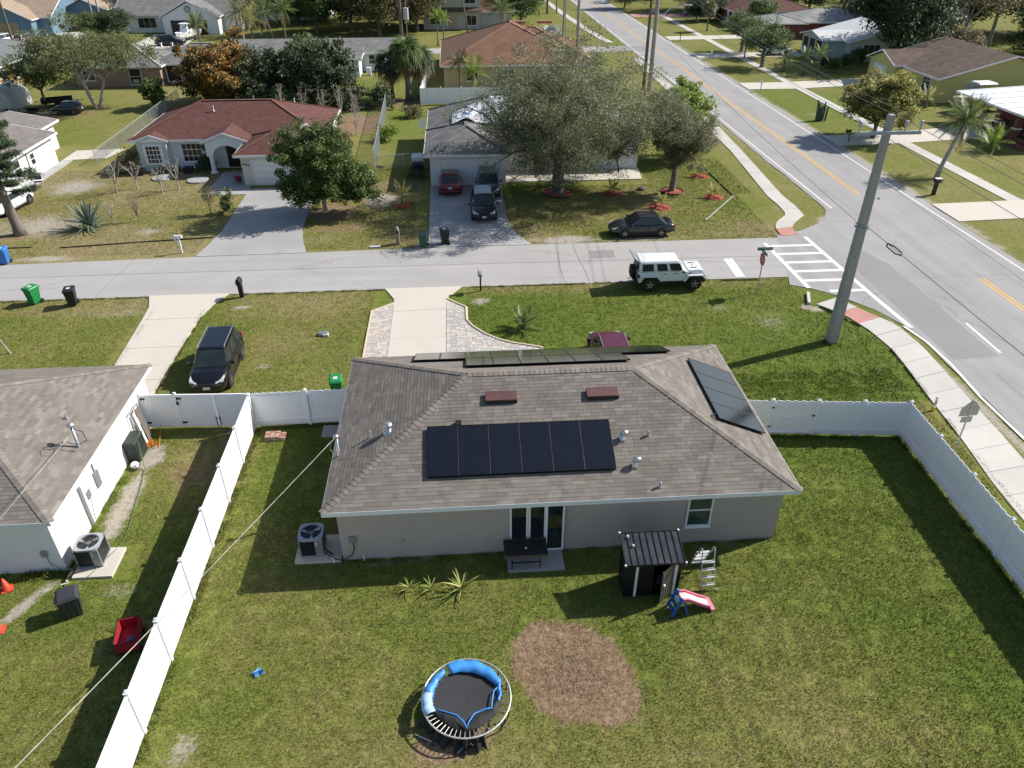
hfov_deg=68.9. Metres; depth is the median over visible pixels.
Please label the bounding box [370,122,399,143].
garden bush
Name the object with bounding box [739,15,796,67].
flat tree
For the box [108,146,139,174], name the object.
hedge bush
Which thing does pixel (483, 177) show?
green grey wagon
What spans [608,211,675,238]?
charcoal sedan
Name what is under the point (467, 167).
garage door
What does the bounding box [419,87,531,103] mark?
white fence
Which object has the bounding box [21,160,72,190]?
yard walk
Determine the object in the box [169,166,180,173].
planter
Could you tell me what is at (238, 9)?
palm tree
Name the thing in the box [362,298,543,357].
paver border
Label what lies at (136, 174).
frangipani
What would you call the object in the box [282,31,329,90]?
broad tree
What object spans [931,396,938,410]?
marker post
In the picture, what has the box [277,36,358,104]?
broad tree
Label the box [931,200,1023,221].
driveway
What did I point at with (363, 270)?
street
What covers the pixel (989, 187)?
sidewalk
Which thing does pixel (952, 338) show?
road patch
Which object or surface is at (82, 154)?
yard pad
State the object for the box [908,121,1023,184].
overhead wire
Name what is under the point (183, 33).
boat
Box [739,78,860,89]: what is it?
yellow house driveway
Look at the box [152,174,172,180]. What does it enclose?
stone disc
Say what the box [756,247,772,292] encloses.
street sign
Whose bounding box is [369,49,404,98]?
palm tree
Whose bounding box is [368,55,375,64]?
window
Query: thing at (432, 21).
window
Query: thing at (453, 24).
door
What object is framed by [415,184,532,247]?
car driveway
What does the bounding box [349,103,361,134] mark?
bare shrub
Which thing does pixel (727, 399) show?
solar array
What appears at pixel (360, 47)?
house
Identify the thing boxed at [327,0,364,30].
broad tree
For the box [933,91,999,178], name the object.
palm tree
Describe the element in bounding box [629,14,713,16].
pink driveway
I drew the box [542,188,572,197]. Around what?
mulch ring
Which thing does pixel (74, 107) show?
dark hatchback
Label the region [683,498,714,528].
window
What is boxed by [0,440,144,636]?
garden hose
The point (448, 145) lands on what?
house
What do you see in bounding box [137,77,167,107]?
round tree
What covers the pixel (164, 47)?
boat house driveway
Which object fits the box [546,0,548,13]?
utility pole
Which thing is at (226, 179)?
entry walk
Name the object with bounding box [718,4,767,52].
flat tree
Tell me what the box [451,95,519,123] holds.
roof tarp
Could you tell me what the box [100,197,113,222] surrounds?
bare shrub
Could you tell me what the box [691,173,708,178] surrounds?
mulch ring
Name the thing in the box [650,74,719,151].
tree
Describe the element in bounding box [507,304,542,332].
palm tree
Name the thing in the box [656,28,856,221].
overhead wire
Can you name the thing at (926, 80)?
window
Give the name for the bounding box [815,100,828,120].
trash bin
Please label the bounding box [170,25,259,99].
mango tree
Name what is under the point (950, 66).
house
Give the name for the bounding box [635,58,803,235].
corner sidewalk
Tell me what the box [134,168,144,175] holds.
planter
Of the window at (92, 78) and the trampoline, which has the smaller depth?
the trampoline
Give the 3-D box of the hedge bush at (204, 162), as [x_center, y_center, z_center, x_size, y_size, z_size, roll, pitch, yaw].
[-26.930,-19.882,65.063,1.952,2.906,1.835,-2,33,-3]
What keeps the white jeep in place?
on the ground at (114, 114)
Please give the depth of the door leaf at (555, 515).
26.72 m
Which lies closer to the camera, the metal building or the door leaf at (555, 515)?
the door leaf at (555, 515)
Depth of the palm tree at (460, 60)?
92.31 m
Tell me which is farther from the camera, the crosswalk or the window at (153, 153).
the window at (153, 153)
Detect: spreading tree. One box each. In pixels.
[0,43,69,107]
[14,6,163,108]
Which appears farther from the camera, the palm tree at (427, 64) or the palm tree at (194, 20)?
the palm tree at (194, 20)
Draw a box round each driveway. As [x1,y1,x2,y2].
[57,31,86,42]
[115,293,228,393]
[135,34,196,50]
[195,188,311,256]
[385,286,461,356]
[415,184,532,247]
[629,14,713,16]
[664,35,746,39]
[691,52,803,57]
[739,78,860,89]
[823,123,1023,145]
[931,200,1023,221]
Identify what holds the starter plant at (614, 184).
on the mulch ring at (610, 193)
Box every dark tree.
[94,5,140,36]
[679,0,718,21]
[693,0,732,20]
[817,56,832,67]
[842,0,974,48]
[941,0,1022,30]
[999,0,1023,22]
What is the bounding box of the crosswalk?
[763,237,912,327]
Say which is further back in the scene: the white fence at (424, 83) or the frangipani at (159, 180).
the white fence at (424, 83)
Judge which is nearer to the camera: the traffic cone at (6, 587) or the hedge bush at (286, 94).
the traffic cone at (6, 587)
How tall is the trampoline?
0.646 m
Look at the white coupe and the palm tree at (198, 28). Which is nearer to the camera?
the white coupe
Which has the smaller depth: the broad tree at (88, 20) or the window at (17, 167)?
the window at (17, 167)
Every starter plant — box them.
[604,178,620,191]
[653,190,671,205]
[693,162,709,174]
[706,182,723,195]
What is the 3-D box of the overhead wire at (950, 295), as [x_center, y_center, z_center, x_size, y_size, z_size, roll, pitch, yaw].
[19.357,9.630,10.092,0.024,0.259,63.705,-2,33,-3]
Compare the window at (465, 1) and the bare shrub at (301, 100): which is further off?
the window at (465, 1)
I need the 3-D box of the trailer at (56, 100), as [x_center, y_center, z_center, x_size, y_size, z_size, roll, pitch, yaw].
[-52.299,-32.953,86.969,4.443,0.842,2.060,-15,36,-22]
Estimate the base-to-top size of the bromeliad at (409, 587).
0.422 m
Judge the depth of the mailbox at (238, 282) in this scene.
44.45 m
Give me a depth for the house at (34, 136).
65.64 m
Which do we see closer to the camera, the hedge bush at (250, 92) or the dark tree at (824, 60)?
the hedge bush at (250, 92)
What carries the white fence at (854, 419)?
on the ground at (114, 114)
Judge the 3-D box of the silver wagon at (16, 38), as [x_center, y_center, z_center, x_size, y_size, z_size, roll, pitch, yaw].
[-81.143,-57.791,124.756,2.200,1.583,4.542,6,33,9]
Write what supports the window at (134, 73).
in the house at (132, 76)
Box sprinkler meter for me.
[318,325,328,336]
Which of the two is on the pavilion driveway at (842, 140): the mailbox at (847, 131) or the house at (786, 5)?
the mailbox at (847, 131)
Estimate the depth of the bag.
31.22 m
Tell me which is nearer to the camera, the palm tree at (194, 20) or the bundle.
the bundle
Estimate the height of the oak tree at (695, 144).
7.789 m
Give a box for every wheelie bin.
[0,246,12,263]
[20,283,43,303]
[61,285,79,305]
[329,373,341,389]
[418,230,428,246]
[439,227,449,245]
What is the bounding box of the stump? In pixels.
[637,186,645,190]
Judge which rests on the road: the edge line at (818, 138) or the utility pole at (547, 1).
the edge line at (818, 138)
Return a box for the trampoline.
[415,658,511,757]
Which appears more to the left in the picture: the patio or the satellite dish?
the satellite dish
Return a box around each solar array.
[413,345,670,365]
[426,419,616,477]
[687,357,764,433]
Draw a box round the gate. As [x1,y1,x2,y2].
[136,392,245,427]
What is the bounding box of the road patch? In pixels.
[589,46,997,359]
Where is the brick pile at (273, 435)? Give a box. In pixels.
[265,431,286,440]
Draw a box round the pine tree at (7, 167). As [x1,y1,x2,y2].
[0,103,45,236]
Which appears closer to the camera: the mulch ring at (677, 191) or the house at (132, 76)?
the mulch ring at (677, 191)
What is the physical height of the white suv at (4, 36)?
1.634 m
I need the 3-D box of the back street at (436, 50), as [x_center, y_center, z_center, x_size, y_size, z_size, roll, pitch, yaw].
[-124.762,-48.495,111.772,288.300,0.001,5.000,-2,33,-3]
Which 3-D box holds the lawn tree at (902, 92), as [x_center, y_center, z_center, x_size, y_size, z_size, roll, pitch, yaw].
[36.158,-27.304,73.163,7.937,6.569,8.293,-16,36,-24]
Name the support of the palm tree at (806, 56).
on the ground at (114, 114)
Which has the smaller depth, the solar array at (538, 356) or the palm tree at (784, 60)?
the solar array at (538, 356)
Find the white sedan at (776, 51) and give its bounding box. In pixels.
[759,46,792,55]
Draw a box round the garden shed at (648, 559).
[618,529,687,603]
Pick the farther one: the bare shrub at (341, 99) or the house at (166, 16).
the house at (166, 16)
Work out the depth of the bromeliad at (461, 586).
25.68 m
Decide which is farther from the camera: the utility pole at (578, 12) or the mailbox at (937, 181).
the utility pole at (578, 12)
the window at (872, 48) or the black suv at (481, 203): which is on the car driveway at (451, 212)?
the black suv at (481, 203)
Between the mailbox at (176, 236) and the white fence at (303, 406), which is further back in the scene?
the mailbox at (176, 236)
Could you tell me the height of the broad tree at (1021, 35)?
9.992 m
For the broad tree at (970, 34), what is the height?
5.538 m
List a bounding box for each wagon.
[13,33,31,40]
[112,608,145,654]
[475,165,501,195]
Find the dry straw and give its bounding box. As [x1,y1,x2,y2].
[508,616,647,728]
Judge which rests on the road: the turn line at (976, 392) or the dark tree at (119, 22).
the turn line at (976, 392)
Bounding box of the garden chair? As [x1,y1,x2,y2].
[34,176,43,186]
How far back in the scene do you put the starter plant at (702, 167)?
64.22 m
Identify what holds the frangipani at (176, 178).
on the ground at (114, 114)
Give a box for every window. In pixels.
[14,159,20,172]
[28,152,37,166]
[82,71,96,81]
[128,68,141,84]
[137,18,157,28]
[144,146,163,164]
[180,143,202,162]
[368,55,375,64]
[430,14,440,24]
[464,0,474,3]
[466,15,476,25]
[466,68,477,81]
[502,69,514,80]
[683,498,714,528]
[863,44,880,54]
[921,76,930,92]
[965,83,981,89]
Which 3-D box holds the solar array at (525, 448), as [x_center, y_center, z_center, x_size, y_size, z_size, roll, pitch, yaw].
[0.299,2.216,26.951,6.760,1.026,2.129,-2,33,-3]
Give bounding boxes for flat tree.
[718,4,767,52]
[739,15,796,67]
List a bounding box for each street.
[0,238,787,300]
[74,46,609,55]
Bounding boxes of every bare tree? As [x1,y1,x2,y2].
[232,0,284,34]
[948,0,1023,27]
[982,0,1021,45]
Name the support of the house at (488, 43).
on the ground at (114, 114)
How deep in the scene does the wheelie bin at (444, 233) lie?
51.34 m
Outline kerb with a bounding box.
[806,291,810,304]
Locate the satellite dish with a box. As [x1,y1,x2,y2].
[419,118,424,131]
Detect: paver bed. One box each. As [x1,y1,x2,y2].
[366,306,393,355]
[446,300,541,351]
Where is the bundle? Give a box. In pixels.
[126,635,134,641]
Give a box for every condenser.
[72,532,110,568]
[297,523,326,557]
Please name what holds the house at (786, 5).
on the ground at (114, 114)
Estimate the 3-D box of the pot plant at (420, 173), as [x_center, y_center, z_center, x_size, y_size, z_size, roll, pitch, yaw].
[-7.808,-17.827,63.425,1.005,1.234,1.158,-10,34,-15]
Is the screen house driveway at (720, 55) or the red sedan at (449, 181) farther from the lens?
the screen house driveway at (720, 55)
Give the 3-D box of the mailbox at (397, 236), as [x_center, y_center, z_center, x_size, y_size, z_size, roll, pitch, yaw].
[-7.913,-10.266,51.539,0.281,1.250,0.300,-2,33,-3]
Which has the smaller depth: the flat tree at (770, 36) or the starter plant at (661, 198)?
the starter plant at (661, 198)
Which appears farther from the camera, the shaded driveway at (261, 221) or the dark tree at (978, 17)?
the dark tree at (978, 17)
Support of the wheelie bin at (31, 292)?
on the ground at (114, 114)
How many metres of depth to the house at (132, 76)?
95.17 m
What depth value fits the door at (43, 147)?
65.90 m
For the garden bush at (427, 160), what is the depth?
65.91 m
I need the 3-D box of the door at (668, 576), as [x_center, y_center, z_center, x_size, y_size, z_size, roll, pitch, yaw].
[5.193,6.682,25.028,0.684,1.510,0.050,-28,42,-36]
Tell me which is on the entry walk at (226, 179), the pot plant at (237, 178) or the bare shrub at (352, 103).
the pot plant at (237, 178)
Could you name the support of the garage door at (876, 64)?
in the house at (950, 66)
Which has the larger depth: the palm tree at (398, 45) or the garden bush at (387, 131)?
the palm tree at (398, 45)
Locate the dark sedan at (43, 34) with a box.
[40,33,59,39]
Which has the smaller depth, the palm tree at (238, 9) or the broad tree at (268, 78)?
the broad tree at (268, 78)
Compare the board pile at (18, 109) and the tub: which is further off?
the board pile at (18, 109)
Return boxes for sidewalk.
[544,0,613,42]
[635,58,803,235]
[648,9,1021,200]
[816,298,1023,520]
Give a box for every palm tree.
[181,9,210,41]
[187,11,208,41]
[222,0,256,38]
[234,0,265,38]
[248,0,277,38]
[263,0,298,38]
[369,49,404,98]
[383,34,427,100]
[385,179,416,207]
[406,44,436,98]
[428,6,446,45]
[434,8,450,38]
[445,47,469,87]
[456,52,490,86]
[462,0,468,31]
[485,0,519,22]
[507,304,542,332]
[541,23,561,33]
[700,0,717,30]
[775,48,794,71]
[795,45,815,74]
[812,42,831,75]
[914,83,943,109]
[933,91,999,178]
[971,122,1015,153]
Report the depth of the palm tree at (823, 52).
100.67 m
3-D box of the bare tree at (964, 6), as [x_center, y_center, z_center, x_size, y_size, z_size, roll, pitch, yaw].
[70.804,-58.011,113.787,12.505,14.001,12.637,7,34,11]
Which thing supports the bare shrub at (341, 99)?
on the ground at (114, 114)
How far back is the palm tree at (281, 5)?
123.99 m
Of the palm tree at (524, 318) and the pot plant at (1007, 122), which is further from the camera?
the pot plant at (1007, 122)
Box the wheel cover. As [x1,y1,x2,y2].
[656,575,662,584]
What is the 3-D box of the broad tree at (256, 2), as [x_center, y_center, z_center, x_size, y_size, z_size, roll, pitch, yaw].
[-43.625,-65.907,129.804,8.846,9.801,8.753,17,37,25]
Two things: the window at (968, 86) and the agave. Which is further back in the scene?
the window at (968, 86)
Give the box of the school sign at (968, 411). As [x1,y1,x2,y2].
[953,399,979,451]
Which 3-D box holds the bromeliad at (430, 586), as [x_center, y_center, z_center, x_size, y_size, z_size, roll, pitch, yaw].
[-2.810,6.908,25.670,0.739,0.439,0.963,21,38,28]
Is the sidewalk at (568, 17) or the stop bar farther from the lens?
the sidewalk at (568, 17)
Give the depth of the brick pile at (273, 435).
32.98 m
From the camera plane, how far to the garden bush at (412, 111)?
81.61 m
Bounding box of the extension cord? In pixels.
[147,424,160,447]
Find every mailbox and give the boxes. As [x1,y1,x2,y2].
[171,233,182,252]
[235,276,243,296]
[395,227,399,243]
[478,271,481,290]
[845,129,851,142]
[931,177,942,194]
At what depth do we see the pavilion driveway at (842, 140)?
75.09 m
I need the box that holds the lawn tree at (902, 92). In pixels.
[837,66,925,138]
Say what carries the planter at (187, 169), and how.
on the ground at (114, 114)
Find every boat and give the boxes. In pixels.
[175,22,200,39]
[940,80,997,111]
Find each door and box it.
[0,23,19,34]
[40,143,51,168]
[170,20,208,34]
[225,146,240,166]
[249,157,302,184]
[439,157,498,184]
[449,15,456,28]
[658,565,675,603]
[872,62,886,76]
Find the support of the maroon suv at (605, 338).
on the ground at (114, 114)
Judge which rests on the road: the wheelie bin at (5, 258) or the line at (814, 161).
the line at (814, 161)
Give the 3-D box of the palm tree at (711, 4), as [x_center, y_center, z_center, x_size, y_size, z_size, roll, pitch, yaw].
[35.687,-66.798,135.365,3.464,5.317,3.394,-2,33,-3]
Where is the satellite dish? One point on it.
(421, 123)
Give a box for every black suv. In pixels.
[187,325,244,392]
[468,185,498,219]
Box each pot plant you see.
[234,173,241,183]
[406,167,418,177]
[414,168,425,180]
[989,117,1009,126]
[1006,122,1023,135]
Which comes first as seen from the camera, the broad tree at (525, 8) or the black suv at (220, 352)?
the black suv at (220, 352)
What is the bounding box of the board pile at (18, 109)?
[8,108,26,111]
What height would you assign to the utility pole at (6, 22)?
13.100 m
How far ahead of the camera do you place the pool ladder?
25.69 m
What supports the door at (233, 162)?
in the house at (231, 133)
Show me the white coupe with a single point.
(19, 200)
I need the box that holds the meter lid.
[321,425,338,437]
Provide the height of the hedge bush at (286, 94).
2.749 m
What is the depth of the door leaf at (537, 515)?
26.59 m
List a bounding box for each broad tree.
[71,10,107,34]
[230,43,311,98]
[267,0,344,32]
[269,0,327,23]
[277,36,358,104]
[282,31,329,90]
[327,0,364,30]
[337,0,414,35]
[386,0,445,31]
[392,2,405,24]
[505,0,549,20]
[614,0,638,8]
[741,0,781,16]
[790,0,836,7]
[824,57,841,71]
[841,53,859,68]
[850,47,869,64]
[945,24,991,45]
[1001,0,1023,49]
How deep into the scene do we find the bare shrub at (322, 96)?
81.27 m
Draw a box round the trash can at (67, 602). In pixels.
[54,584,82,619]
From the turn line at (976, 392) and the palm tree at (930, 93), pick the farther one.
the palm tree at (930, 93)
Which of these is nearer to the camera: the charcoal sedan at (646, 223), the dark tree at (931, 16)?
the charcoal sedan at (646, 223)
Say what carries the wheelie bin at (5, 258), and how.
on the ground at (114, 114)
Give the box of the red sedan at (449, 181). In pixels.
[439,169,461,193]
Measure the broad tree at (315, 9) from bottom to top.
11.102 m
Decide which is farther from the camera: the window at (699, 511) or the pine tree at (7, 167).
the pine tree at (7, 167)
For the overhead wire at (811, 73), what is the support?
attached to the utility pole at (840, 305)
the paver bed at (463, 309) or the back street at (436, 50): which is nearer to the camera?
the paver bed at (463, 309)
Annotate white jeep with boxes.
[627,249,706,290]
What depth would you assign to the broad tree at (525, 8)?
139.41 m
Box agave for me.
[59,197,113,236]
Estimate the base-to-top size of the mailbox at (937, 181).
1.345 m
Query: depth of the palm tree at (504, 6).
128.56 m
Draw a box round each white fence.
[96,393,256,767]
[250,388,345,425]
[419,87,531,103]
[420,68,430,87]
[749,398,909,436]
[897,400,1023,591]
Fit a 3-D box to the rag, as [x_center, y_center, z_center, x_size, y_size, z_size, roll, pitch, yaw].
[-7.802,8.890,22.974,0.340,0.065,0.321,27,42,35]
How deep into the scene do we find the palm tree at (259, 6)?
125.33 m
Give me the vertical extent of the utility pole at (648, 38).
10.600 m
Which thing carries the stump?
on the ground at (114, 114)
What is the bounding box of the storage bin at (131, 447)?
[122,431,147,461]
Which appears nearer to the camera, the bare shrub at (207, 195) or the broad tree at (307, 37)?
the bare shrub at (207, 195)
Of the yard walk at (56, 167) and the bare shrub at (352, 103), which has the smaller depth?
the yard walk at (56, 167)
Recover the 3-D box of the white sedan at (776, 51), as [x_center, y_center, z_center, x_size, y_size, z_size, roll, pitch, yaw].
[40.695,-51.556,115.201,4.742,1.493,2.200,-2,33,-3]
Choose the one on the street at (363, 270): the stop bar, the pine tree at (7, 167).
the stop bar
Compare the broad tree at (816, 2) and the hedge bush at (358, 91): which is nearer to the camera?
the hedge bush at (358, 91)
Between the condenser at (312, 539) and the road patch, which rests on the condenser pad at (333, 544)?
the condenser at (312, 539)
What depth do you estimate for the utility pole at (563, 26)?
109.14 m
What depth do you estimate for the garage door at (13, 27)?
128.67 m
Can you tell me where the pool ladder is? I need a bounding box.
[690,546,718,590]
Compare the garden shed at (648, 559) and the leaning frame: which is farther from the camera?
the leaning frame
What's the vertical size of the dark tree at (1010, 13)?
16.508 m
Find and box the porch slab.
[506,168,641,182]
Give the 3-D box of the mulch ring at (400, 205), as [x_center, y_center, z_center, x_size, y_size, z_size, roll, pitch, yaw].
[-8.592,-14.014,58.382,1.610,0.130,1.627,-2,33,-3]
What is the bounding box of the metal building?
[253,2,333,19]
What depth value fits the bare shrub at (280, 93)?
80.81 m
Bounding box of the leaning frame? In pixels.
[128,402,152,442]
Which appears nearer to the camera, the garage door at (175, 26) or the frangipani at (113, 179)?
the frangipani at (113, 179)
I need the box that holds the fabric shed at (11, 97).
[0,81,32,111]
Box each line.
[572,0,1023,270]
[589,1,1023,310]
[903,323,1023,439]
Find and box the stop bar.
[723,259,744,276]
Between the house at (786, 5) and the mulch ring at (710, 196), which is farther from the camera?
the house at (786, 5)
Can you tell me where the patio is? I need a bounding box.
[507,549,564,572]
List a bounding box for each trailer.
[0,108,47,114]
[40,95,83,105]
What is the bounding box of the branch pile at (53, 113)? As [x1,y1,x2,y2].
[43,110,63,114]
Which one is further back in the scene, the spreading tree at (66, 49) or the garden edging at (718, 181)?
the spreading tree at (66, 49)
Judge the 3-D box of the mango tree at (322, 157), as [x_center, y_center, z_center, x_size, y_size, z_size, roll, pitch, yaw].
[-13.857,-16.180,55.115,8.476,7.496,6.596,-2,33,-3]
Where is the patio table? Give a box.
[503,537,547,568]
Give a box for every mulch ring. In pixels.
[392,201,411,208]
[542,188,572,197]
[602,189,621,196]
[648,203,670,210]
[660,187,683,195]
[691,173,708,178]
[704,193,724,200]
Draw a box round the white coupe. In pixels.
[0,192,33,215]
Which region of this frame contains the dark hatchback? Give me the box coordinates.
[50,100,84,114]
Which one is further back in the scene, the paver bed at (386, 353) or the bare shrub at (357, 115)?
the bare shrub at (357, 115)
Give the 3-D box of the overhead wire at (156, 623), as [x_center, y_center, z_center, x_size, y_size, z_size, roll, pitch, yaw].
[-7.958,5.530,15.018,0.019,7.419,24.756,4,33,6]
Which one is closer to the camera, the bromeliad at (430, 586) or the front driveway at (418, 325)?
the bromeliad at (430, 586)
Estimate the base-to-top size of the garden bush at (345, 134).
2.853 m
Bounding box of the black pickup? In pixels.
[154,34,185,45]
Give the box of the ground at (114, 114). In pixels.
[0,0,1023,767]
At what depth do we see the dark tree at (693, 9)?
145.38 m
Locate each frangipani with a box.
[96,158,124,192]
[120,162,144,188]
[149,166,164,193]
[157,157,181,189]
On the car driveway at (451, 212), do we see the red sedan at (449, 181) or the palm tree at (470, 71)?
the red sedan at (449, 181)
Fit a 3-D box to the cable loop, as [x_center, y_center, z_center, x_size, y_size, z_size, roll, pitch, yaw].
[17.628,-6.200,34.410,0.452,0.126,1.400,-2,33,-3]
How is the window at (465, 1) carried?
in the house at (478, 12)
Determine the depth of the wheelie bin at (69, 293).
43.51 m
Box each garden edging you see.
[60,237,211,247]
[705,168,732,195]
[705,196,732,220]
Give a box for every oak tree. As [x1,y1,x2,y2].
[439,16,702,194]
[643,91,721,190]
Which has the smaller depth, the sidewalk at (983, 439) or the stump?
the sidewalk at (983, 439)
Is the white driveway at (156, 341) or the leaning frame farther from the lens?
the white driveway at (156, 341)
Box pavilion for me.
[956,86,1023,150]
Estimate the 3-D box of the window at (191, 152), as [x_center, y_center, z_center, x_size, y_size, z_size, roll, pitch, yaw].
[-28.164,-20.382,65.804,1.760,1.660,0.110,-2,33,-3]
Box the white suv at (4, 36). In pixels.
[0,33,13,38]
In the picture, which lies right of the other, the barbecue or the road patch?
the road patch
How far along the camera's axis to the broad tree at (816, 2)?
152.83 m
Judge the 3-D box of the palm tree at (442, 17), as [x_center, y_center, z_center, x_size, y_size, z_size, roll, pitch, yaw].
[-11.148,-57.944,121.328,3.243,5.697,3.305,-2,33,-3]
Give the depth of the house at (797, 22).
128.64 m
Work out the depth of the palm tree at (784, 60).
103.44 m
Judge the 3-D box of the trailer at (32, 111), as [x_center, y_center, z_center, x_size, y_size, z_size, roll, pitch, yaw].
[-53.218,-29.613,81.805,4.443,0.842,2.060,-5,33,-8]
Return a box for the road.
[570,0,1023,435]
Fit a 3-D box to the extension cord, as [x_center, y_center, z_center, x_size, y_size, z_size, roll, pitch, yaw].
[-15.790,2.311,32.892,0.597,0.329,1.373,-10,34,-15]
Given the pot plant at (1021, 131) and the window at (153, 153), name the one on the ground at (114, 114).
the pot plant at (1021, 131)
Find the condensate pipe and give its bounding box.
[61,563,78,584]
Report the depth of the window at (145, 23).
134.47 m
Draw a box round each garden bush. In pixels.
[337,126,353,147]
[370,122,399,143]
[399,103,426,118]
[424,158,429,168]
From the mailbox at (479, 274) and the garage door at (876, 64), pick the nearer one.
the mailbox at (479, 274)
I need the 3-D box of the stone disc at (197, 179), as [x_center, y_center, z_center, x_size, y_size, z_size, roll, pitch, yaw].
[-26.762,-17.404,63.593,1.800,0.140,1.800,-2,33,-3]
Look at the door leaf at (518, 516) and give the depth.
26.59 m
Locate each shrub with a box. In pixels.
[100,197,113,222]
[126,193,139,221]
[197,185,220,213]
[218,186,233,212]
[272,83,286,99]
[298,82,306,103]
[313,87,329,105]
[332,85,345,118]
[346,84,358,121]
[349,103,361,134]
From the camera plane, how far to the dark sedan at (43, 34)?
124.48 m
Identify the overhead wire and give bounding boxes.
[0,438,67,518]
[15,439,333,767]
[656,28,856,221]
[673,1,859,120]
[693,1,905,119]
[698,0,920,119]
[862,122,1023,220]
[868,227,1023,355]
[886,183,1023,280]
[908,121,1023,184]
[924,121,1023,174]
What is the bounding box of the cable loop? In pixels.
[886,243,902,255]
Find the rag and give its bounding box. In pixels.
[252,667,264,676]
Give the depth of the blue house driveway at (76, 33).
133.00 m
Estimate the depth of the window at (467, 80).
95.05 m
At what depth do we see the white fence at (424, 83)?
94.58 m
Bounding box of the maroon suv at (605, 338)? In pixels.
[587,331,630,346]
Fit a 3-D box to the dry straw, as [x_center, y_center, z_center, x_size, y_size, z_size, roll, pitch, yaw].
[1.103,9.008,22.874,5.729,0.054,4.744,-2,33,-3]
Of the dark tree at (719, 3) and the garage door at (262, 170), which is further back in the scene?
the dark tree at (719, 3)
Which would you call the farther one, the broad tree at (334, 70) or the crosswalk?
the broad tree at (334, 70)
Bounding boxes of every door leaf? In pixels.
[510,508,527,538]
[528,507,545,537]
[545,506,564,549]
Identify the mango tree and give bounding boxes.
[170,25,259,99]
[265,112,384,212]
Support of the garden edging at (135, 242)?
on the ground at (114, 114)
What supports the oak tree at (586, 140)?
on the ground at (114, 114)
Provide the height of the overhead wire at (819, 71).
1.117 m
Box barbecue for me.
[411,161,423,176]
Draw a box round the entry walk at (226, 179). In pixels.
[207,171,251,194]
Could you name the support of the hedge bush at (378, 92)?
on the ground at (114, 114)
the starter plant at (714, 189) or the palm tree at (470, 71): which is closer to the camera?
the starter plant at (714, 189)
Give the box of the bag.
[130,461,138,469]
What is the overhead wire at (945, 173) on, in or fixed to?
attached to the utility pole at (840, 305)
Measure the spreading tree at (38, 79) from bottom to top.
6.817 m
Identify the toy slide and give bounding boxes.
[665,588,714,617]
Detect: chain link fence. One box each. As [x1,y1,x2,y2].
[93,90,178,162]
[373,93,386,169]
[376,153,424,169]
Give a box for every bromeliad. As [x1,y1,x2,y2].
[398,578,421,592]
[420,576,439,594]
[440,565,480,603]
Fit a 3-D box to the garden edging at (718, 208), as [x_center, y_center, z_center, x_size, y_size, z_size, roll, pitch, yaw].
[16.135,-13.693,57.950,0.090,0.095,6.440,19,37,26]
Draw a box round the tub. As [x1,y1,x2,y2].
[411,153,423,161]
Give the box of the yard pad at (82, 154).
[63,149,124,159]
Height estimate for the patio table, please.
0.695 m
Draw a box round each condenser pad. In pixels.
[72,547,126,579]
[295,534,341,564]
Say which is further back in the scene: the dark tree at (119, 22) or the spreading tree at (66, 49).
the dark tree at (119, 22)
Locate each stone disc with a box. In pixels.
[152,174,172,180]
[187,176,208,183]
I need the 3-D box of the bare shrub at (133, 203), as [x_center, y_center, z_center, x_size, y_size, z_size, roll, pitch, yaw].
[-27.761,-13.041,55.036,1.223,2.311,0.975,-2,33,-3]
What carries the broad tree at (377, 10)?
on the ground at (114, 114)
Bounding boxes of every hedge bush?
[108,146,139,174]
[194,143,216,170]
[233,84,274,98]
[260,86,301,102]
[300,84,337,106]
[331,81,372,111]
[365,81,395,109]
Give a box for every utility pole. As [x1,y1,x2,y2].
[0,1,13,39]
[397,0,408,49]
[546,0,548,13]
[562,0,564,35]
[576,0,580,46]
[641,0,652,92]
[647,0,692,91]
[825,114,923,343]
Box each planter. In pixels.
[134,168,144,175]
[155,167,165,173]
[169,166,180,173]
[182,166,192,173]
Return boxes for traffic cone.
[0,624,6,633]
[1,578,13,594]
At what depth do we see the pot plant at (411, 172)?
63.87 m
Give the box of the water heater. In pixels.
[366,67,371,75]
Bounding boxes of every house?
[0,0,116,35]
[0,38,44,83]
[0,111,59,190]
[0,363,152,573]
[69,42,250,87]
[115,0,252,34]
[127,98,340,185]
[230,37,394,76]
[319,344,802,560]
[423,0,514,29]
[423,93,645,185]
[439,20,591,86]
[715,0,809,24]
[751,7,876,38]
[800,17,937,61]
[866,36,1023,102]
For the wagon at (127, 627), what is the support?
on the ground at (114, 114)
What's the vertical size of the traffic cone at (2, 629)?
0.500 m

